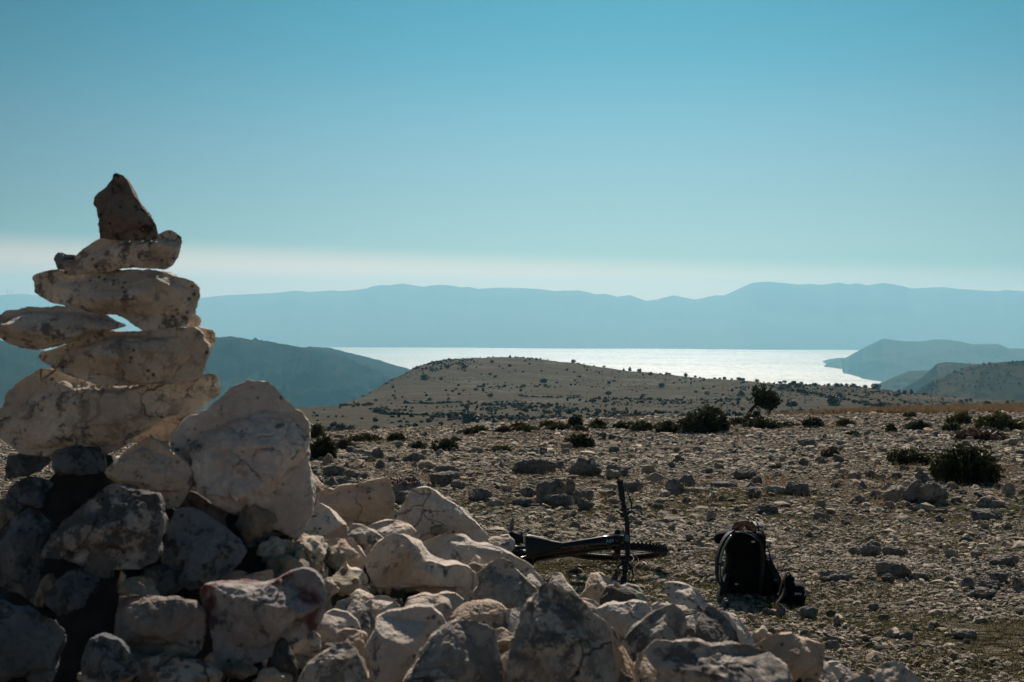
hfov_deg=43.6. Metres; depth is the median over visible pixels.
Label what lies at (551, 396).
stone enclosure
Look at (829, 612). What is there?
rock
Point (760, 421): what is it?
shrub
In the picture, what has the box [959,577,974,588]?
rock
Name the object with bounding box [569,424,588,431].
shrub
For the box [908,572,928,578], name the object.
rock
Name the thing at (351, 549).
pile stone
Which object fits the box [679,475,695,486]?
rock
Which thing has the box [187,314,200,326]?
cairn stone
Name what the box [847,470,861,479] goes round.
rock
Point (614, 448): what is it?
rock
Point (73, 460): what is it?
cairn stone
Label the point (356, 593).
pile stone
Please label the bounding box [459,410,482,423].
hill shrub
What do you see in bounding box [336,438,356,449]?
shrub
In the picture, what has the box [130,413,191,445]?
cairn stone
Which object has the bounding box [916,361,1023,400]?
pasture hill
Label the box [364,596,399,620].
pile stone
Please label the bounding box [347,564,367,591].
pile stone
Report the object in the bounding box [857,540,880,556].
rock
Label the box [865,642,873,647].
rock
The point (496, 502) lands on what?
rock
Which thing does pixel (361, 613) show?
pile stone
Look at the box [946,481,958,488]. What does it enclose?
rock
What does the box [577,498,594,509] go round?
rock
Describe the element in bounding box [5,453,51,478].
cairn stone
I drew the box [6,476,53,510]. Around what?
cairn stone
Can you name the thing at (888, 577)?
rock
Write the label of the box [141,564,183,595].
cairn stone
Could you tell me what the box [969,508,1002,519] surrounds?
rock
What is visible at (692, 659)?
pile stone
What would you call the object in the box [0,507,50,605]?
cairn stone
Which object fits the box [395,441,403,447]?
rock
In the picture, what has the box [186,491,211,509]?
cairn stone
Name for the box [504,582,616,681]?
pile stone
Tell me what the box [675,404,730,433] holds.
shrub
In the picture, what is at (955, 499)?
rock
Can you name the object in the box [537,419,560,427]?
shrub
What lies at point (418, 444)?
shrub
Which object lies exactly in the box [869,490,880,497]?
rock
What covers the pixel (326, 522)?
pile stone
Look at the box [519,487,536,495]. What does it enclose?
rock
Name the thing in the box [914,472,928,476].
cairn stone
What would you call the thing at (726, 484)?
rock
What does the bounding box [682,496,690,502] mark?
rock
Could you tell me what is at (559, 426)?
shrub
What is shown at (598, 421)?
shrub
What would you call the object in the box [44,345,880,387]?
sea
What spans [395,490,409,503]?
rock
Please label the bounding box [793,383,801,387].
hill shrub
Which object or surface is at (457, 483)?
rock
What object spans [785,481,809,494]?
rock
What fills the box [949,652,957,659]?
rock
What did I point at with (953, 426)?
shrub
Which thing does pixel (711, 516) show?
rock
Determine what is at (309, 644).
pile stone
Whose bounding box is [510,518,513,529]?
rock
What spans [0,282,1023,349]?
mountains
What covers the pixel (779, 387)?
hill shrub
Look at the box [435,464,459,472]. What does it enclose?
rock
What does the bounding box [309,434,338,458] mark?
shrub
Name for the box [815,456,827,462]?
rock
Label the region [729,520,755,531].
goggles
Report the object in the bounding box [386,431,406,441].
shrub
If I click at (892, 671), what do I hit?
pile stone
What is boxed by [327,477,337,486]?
rock
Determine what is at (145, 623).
pile stone
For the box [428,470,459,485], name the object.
rock
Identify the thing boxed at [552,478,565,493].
rock
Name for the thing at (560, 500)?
rock
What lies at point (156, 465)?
cairn stone
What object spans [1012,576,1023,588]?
rock
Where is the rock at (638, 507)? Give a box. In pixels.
[629,505,642,510]
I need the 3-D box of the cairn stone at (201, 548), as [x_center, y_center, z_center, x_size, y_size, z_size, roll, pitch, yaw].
[-0.552,0.368,2.283,0.130,0.135,0.120,1,2,43]
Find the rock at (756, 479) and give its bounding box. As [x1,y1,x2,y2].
[751,476,762,482]
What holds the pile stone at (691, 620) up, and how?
on the rubble at (275, 552)
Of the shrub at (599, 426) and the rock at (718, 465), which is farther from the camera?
the shrub at (599, 426)
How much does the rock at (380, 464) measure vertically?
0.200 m
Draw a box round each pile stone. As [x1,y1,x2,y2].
[0,599,66,681]
[81,633,141,681]
[114,594,206,658]
[137,653,222,681]
[199,567,326,675]
[219,569,273,581]
[293,630,320,656]
[297,642,367,681]
[305,502,347,539]
[313,474,324,490]
[315,477,394,527]
[317,608,360,642]
[324,538,365,567]
[333,628,368,657]
[334,598,374,638]
[347,523,382,554]
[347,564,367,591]
[351,589,372,598]
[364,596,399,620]
[364,604,445,681]
[365,532,478,599]
[368,519,418,539]
[396,486,488,544]
[403,618,502,681]
[404,591,463,620]
[423,534,534,576]
[446,599,506,628]
[464,558,537,608]
[470,555,484,563]
[488,534,514,551]
[495,627,511,653]
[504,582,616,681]
[506,608,520,631]
[527,571,543,586]
[549,572,579,597]
[579,598,599,613]
[580,572,614,605]
[595,599,651,639]
[605,583,648,604]
[610,627,635,681]
[623,603,686,661]
[633,649,657,681]
[646,637,792,681]
[651,600,689,612]
[665,581,707,608]
[685,614,697,637]
[695,605,739,643]
[721,610,754,645]
[752,632,824,681]
[821,659,838,681]
[828,660,855,681]
[844,661,921,681]
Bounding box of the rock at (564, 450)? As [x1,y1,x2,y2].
[560,448,570,452]
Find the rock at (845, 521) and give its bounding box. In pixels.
[840,519,851,524]
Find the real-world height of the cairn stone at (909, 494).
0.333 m
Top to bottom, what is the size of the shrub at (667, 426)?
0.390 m
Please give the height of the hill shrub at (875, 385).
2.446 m
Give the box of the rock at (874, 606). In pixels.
[867,603,878,609]
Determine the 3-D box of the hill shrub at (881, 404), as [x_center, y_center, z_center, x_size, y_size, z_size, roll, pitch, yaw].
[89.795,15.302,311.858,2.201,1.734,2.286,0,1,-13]
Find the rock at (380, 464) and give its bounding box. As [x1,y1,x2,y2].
[376,460,384,468]
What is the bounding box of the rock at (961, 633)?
[948,629,978,638]
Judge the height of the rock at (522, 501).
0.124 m
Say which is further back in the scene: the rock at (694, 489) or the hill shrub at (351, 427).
the hill shrub at (351, 427)
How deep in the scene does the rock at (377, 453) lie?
23.43 m
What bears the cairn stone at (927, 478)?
on the cairn stone
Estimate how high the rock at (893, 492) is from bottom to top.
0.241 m
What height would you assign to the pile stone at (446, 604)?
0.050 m
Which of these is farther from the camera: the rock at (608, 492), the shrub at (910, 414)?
the shrub at (910, 414)
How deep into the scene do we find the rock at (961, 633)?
7.29 m
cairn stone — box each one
[0,305,125,349]
[0,368,219,456]
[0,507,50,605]
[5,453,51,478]
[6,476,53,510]
[32,269,200,330]
[39,327,211,385]
[40,483,168,571]
[44,567,113,616]
[52,446,106,474]
[54,252,74,269]
[64,230,181,275]
[93,173,157,240]
[105,437,193,508]
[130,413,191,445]
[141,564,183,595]
[161,507,246,589]
[170,379,315,537]
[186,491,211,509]
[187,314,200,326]
[196,327,215,347]
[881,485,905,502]
[900,479,922,502]
[903,480,911,487]
[909,476,920,481]
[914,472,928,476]
[915,467,923,471]
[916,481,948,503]
[921,476,932,481]
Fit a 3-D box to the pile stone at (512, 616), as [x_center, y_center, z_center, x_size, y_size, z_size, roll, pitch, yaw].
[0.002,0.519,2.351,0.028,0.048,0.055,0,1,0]
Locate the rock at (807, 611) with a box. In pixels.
[797,606,817,618]
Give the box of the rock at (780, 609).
[776,603,785,616]
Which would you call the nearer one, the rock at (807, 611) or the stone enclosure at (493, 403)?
the rock at (807, 611)
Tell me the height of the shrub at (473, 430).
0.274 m
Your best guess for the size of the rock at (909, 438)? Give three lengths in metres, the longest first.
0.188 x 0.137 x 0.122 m
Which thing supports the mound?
on the ground at (408, 387)
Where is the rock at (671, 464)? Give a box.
[668,462,674,467]
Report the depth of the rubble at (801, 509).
15.35 m
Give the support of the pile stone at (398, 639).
on the mound
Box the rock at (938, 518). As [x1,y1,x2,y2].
[935,515,943,522]
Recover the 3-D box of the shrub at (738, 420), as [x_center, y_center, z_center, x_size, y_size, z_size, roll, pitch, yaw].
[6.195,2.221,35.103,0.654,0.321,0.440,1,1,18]
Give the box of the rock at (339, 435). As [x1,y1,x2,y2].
[334,433,343,438]
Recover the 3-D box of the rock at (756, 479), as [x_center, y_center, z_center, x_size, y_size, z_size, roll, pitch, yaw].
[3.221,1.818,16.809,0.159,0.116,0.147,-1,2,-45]
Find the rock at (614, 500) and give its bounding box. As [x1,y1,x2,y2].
[609,497,619,504]
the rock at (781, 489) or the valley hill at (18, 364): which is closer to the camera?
the rock at (781, 489)
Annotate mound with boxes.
[0,454,801,681]
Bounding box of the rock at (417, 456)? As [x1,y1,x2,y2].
[411,452,424,460]
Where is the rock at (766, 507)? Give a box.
[755,503,778,512]
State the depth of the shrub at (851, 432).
29.34 m
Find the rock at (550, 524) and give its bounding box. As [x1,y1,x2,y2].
[541,522,554,526]
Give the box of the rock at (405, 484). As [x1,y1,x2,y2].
[390,476,424,494]
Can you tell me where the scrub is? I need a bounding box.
[310,356,1023,430]
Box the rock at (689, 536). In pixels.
[685,533,693,540]
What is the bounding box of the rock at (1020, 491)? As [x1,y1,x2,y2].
[1017,489,1023,494]
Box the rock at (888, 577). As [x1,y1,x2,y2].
[880,573,894,582]
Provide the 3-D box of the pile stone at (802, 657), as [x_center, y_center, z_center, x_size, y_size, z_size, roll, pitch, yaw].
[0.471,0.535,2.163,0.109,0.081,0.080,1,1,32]
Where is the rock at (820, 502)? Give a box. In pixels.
[815,499,826,506]
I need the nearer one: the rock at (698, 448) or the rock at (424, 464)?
the rock at (424, 464)
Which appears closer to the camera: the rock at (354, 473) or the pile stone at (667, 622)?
the pile stone at (667, 622)
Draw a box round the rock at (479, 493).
[468,487,491,500]
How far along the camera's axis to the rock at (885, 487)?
15.70 m
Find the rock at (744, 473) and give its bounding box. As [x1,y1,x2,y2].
[733,468,757,478]
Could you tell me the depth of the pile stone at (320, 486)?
3.51 m
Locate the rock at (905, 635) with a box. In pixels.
[896,632,912,637]
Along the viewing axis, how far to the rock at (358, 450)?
24.98 m
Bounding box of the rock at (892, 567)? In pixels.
[875,559,911,576]
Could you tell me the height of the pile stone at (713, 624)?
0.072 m
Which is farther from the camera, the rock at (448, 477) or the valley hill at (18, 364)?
the valley hill at (18, 364)
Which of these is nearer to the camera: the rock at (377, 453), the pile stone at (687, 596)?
the pile stone at (687, 596)
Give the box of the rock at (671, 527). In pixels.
[667,525,675,529]
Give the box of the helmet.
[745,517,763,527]
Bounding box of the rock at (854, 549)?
[846,546,858,553]
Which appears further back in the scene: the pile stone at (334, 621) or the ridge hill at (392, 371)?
the ridge hill at (392, 371)
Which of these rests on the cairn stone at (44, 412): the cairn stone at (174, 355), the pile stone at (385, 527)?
the cairn stone at (174, 355)
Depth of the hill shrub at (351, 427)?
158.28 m
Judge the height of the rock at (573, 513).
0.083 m
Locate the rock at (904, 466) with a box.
[900,465,909,470]
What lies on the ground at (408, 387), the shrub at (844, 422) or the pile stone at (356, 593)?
the shrub at (844, 422)
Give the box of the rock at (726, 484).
[709,481,737,487]
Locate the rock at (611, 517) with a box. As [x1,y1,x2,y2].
[606,513,618,521]
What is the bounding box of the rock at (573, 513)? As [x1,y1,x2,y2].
[564,510,578,516]
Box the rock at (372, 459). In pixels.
[368,456,375,461]
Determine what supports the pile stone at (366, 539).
on the rubble at (275, 552)
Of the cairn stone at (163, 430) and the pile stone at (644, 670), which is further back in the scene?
the cairn stone at (163, 430)
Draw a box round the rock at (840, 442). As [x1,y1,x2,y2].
[836,440,847,444]
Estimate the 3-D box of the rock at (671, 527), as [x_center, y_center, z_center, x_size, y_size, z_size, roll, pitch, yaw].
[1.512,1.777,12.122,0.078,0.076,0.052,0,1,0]
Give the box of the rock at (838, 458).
[831,454,843,462]
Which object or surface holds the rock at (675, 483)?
on the ground at (408, 387)
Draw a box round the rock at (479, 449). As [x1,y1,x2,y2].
[471,446,482,452]
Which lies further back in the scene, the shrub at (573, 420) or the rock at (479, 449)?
the shrub at (573, 420)
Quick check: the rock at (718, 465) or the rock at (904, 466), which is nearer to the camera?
the rock at (904, 466)
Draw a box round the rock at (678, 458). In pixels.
[674,455,683,461]
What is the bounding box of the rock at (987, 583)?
[978,579,999,587]
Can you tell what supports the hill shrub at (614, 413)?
on the ground at (408, 387)
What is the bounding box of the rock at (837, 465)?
[834,463,841,468]
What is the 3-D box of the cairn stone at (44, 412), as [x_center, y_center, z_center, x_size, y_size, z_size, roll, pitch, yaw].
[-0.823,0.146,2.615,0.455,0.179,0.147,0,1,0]
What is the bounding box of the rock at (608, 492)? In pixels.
[598,490,616,496]
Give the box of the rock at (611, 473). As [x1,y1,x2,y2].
[606,469,620,477]
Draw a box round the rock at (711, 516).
[706,510,716,520]
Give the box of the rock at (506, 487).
[499,484,511,490]
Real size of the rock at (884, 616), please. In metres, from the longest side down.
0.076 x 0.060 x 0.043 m
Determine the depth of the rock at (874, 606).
8.06 m
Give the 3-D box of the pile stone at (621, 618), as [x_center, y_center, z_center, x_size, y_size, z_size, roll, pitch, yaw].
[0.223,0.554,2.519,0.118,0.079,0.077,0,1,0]
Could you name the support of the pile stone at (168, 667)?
on the mound
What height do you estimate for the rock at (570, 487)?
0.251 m
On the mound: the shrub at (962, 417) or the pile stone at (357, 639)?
the pile stone at (357, 639)
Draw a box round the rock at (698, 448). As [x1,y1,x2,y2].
[693,446,701,451]
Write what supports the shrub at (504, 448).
on the ground at (408, 387)
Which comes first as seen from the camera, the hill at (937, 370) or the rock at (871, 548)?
the rock at (871, 548)
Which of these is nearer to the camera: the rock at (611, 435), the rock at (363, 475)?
the rock at (363, 475)
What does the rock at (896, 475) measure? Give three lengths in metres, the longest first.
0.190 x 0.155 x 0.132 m
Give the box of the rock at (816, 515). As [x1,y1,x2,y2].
[813,512,829,520]
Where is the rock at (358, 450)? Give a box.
[352,449,364,453]
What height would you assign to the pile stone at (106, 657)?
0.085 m
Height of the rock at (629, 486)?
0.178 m
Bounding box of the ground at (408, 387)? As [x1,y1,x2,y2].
[0,357,1023,681]
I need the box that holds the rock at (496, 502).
[487,500,504,505]
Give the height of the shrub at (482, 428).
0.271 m
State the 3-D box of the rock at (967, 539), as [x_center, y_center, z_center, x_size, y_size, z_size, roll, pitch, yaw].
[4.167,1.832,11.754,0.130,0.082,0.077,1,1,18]
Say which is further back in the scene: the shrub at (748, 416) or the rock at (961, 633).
the shrub at (748, 416)
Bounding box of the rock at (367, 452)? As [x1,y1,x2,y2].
[364,450,371,455]
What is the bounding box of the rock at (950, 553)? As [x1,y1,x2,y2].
[944,548,959,557]
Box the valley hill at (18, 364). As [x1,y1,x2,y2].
[0,340,226,410]
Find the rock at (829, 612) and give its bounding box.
[825,610,835,616]
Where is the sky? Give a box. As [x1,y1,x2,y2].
[0,0,1023,300]
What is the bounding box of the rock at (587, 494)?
[572,489,593,503]
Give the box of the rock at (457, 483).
[450,479,464,487]
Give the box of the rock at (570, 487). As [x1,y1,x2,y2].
[565,479,575,494]
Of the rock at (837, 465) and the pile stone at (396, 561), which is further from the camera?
the rock at (837, 465)
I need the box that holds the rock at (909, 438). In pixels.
[907,436,915,440]
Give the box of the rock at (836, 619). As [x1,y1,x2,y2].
[833,615,840,624]
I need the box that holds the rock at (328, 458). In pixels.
[323,453,332,464]
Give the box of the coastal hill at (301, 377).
[202,336,391,407]
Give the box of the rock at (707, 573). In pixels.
[698,571,713,577]
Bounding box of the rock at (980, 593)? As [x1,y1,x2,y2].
[966,588,996,598]
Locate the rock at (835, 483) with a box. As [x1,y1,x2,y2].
[831,481,840,487]
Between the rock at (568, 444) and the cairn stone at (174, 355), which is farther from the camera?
the rock at (568, 444)
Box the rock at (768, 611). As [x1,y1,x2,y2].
[763,608,773,615]
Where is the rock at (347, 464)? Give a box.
[344,461,350,467]
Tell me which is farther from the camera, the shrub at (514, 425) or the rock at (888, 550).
the shrub at (514, 425)
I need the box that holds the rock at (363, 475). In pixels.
[360,472,366,477]
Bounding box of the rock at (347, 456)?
[334,454,354,458]
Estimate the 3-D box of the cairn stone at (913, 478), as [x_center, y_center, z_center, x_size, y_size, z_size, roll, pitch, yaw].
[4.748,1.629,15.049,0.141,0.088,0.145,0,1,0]
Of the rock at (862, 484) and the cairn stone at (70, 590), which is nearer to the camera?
the cairn stone at (70, 590)
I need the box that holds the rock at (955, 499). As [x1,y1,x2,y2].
[950,496,960,502]
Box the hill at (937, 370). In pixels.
[900,362,977,393]
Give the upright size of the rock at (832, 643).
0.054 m
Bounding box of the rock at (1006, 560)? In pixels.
[989,555,1019,564]
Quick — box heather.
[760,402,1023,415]
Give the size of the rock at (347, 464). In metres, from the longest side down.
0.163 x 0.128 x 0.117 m
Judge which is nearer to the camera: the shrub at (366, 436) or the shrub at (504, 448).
the shrub at (504, 448)
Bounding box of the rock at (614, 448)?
[608,446,619,452]
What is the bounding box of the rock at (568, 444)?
[560,442,572,449]
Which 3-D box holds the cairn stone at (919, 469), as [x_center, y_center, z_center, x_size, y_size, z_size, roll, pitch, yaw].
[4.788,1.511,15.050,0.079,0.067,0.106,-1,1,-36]
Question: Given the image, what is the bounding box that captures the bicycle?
[509,480,667,584]
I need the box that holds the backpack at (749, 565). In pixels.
[713,524,781,595]
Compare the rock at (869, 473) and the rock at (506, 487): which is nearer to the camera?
the rock at (506, 487)
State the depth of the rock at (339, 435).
31.54 m
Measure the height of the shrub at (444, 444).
0.324 m
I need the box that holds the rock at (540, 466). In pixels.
[511,458,556,474]
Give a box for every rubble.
[0,410,1023,469]
[0,445,828,681]
[0,451,1023,551]
[348,515,1023,681]
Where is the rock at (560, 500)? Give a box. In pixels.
[544,494,573,507]
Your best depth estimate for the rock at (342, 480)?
17.89 m
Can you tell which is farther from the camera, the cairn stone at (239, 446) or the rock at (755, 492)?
the rock at (755, 492)
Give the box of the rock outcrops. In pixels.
[319,365,1013,429]
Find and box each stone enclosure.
[372,409,459,415]
[403,399,461,403]
[481,400,526,405]
[518,393,580,397]
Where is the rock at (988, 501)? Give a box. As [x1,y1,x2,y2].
[975,495,1005,507]
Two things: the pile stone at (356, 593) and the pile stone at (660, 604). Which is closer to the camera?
the pile stone at (356, 593)
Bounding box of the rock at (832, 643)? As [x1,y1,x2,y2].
[825,640,841,648]
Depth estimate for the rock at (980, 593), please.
8.50 m
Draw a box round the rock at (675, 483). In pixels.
[665,477,684,492]
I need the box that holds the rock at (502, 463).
[499,459,504,466]
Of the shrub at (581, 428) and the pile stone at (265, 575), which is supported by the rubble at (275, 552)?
the pile stone at (265, 575)
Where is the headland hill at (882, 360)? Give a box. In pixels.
[823,339,1023,381]
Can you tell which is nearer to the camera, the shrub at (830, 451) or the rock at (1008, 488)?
the rock at (1008, 488)
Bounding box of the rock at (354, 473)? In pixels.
[344,469,359,477]
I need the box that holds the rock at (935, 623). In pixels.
[928,620,940,626]
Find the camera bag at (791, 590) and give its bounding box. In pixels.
[775,571,806,605]
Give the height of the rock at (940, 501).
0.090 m
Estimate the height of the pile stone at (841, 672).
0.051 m
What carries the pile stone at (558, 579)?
on the rubble at (275, 552)
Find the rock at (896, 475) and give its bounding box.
[890,472,902,480]
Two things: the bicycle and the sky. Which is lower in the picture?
the bicycle
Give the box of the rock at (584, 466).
[568,457,602,475]
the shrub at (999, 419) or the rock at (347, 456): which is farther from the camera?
the shrub at (999, 419)
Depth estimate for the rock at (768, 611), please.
7.94 m
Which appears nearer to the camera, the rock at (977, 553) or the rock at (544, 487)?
the rock at (977, 553)
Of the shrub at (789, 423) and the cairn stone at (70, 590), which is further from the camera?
the shrub at (789, 423)
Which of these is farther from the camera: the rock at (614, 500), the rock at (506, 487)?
the rock at (506, 487)
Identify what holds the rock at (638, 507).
on the ground at (408, 387)
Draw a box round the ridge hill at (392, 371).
[302,347,409,378]
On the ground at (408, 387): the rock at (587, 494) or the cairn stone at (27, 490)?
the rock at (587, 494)
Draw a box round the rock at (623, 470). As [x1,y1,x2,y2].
[605,465,630,475]
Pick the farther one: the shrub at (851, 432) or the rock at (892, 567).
the shrub at (851, 432)
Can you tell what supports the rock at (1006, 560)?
on the ground at (408, 387)
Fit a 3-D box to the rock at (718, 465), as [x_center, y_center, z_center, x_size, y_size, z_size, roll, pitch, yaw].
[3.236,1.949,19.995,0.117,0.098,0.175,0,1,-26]
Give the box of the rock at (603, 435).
[597,432,606,438]
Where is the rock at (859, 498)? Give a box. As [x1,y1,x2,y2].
[854,495,865,503]
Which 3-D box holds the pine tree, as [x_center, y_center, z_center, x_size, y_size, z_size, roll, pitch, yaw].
[7.383,1.809,37.627,1.131,1.264,1.381,0,1,0]
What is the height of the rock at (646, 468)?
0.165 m
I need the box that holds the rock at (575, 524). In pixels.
[569,521,581,530]
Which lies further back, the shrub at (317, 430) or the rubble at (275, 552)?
the shrub at (317, 430)
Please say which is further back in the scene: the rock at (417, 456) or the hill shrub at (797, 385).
the hill shrub at (797, 385)
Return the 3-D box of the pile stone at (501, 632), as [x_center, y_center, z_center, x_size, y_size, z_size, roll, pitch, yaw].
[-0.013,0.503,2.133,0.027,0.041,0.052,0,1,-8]
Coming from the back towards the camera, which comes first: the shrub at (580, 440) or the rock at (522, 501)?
the shrub at (580, 440)
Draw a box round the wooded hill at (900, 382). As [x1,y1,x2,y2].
[876,370,929,390]
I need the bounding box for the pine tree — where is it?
[744,381,785,415]
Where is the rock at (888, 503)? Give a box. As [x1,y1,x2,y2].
[883,501,895,508]
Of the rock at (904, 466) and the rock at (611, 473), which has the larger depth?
the rock at (904, 466)
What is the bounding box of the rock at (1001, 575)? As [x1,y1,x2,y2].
[988,569,1008,582]
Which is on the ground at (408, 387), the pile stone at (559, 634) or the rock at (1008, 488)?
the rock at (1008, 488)
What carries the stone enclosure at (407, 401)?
on the ground at (408, 387)
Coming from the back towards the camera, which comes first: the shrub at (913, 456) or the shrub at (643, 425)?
the shrub at (643, 425)
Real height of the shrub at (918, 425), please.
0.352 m
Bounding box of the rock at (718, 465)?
[714,463,723,468]
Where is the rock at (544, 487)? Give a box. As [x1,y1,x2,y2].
[536,479,553,503]
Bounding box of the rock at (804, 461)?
[798,458,808,465]
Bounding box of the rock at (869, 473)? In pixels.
[865,470,875,477]
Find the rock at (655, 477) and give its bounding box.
[647,473,663,482]
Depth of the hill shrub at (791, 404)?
298.94 m
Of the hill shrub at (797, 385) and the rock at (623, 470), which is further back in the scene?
the hill shrub at (797, 385)
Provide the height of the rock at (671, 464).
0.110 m
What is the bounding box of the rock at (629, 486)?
[623,481,643,491]
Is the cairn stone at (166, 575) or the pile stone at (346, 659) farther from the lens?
the cairn stone at (166, 575)
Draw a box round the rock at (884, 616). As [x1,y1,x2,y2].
[877,614,889,620]
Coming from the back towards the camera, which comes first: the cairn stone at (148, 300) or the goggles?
the goggles
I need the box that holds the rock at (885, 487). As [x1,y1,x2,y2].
[881,484,888,490]
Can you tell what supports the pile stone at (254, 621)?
on the rubble at (275, 552)
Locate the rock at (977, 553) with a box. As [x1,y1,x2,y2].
[970,550,981,557]
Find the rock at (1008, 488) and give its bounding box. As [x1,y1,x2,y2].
[1001,482,1015,495]
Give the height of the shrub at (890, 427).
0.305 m
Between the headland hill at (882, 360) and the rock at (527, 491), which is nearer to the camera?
the rock at (527, 491)
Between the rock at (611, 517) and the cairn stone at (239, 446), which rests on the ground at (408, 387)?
the rock at (611, 517)
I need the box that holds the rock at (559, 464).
[554,461,564,468]
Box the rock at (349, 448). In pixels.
[346,446,354,451]
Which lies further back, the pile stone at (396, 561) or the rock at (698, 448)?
the rock at (698, 448)
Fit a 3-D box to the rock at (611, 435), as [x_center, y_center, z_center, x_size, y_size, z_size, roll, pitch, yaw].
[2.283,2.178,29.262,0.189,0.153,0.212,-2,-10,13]
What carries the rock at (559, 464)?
on the ground at (408, 387)
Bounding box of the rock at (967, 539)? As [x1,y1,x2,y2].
[958,536,972,541]
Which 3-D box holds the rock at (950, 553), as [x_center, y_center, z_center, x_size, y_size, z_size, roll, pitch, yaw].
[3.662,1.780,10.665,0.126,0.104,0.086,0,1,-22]
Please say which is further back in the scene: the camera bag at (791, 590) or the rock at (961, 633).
the camera bag at (791, 590)
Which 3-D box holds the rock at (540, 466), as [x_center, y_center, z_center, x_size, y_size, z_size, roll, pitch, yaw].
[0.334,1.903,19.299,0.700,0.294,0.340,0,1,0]
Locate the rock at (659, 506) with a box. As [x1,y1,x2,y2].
[654,503,664,508]
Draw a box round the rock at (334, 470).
[323,465,345,475]
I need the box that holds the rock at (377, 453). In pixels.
[371,448,383,457]
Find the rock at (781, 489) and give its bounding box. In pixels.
[763,485,786,493]
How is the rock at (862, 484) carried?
on the ground at (408, 387)
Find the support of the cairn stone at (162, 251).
on the cairn stone at (148, 300)
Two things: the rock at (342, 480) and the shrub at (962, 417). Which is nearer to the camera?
the rock at (342, 480)
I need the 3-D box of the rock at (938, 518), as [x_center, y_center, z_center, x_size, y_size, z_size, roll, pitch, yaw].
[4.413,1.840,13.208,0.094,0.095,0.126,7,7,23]
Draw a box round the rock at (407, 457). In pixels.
[402,454,412,461]
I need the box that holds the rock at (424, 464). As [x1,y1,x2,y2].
[418,460,436,469]
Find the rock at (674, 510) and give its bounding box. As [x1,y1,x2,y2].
[671,507,677,513]
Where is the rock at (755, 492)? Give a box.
[746,487,761,497]
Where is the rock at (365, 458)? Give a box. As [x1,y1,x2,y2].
[357,456,369,461]
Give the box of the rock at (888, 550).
[881,545,907,555]
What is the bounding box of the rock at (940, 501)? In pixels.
[936,498,944,503]
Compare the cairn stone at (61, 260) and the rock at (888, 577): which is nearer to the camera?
the cairn stone at (61, 260)
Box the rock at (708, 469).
[705,467,712,472]
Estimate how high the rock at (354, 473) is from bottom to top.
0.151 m
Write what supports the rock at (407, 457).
on the ground at (408, 387)
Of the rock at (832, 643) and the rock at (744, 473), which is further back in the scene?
the rock at (744, 473)
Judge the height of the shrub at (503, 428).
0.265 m
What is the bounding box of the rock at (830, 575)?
[818,570,852,580]
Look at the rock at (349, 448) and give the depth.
25.70 m
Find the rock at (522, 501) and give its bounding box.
[510,497,534,505]
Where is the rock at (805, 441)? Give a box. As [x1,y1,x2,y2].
[797,438,817,445]
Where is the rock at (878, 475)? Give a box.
[874,472,886,479]
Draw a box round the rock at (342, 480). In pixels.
[324,476,357,484]
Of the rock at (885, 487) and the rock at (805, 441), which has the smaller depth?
the rock at (885, 487)
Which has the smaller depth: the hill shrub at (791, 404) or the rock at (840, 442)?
the rock at (840, 442)
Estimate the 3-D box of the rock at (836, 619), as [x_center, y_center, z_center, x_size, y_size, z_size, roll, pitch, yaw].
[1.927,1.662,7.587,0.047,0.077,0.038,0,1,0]
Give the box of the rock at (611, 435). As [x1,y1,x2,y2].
[608,433,615,438]
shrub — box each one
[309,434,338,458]
[310,423,326,438]
[334,423,345,428]
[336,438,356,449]
[346,432,383,441]
[347,425,355,429]
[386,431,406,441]
[412,440,427,448]
[421,374,428,379]
[430,438,460,450]
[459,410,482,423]
[461,427,480,433]
[473,425,487,430]
[490,445,511,451]
[491,425,513,432]
[508,421,533,429]
[515,423,541,431]
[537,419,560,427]
[545,423,572,429]
[563,433,595,447]
[566,414,583,426]
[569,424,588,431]
[587,418,607,427]
[588,424,607,428]
[610,411,621,415]
[610,420,632,428]
[628,420,653,431]
[654,419,680,431]
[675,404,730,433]
[730,417,748,424]
[741,415,783,428]
[743,410,759,420]
[776,385,785,389]
[781,421,799,426]
[785,401,798,408]
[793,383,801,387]
[799,416,825,426]
[820,445,842,456]
[825,396,842,404]
[836,417,856,425]
[845,430,861,434]
[871,383,880,388]
[878,401,884,406]
[884,423,898,431]
[884,444,935,465]
[903,411,917,416]
[903,420,932,429]
[927,438,1004,485]
[940,420,962,430]
[944,411,972,423]
[949,425,1009,439]
[972,409,1023,429]
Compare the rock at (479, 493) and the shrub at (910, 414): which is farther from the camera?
the shrub at (910, 414)
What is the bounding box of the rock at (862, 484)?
[858,481,866,489]
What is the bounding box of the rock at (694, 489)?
[684,487,707,492]
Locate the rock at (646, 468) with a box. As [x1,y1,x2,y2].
[641,464,655,472]
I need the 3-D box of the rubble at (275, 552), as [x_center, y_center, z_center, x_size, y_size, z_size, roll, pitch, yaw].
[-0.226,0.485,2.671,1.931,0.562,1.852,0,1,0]
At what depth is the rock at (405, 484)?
15.46 m
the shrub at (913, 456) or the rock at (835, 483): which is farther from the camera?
the shrub at (913, 456)
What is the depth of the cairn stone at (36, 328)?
2.54 m
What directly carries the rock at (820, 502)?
on the ground at (408, 387)

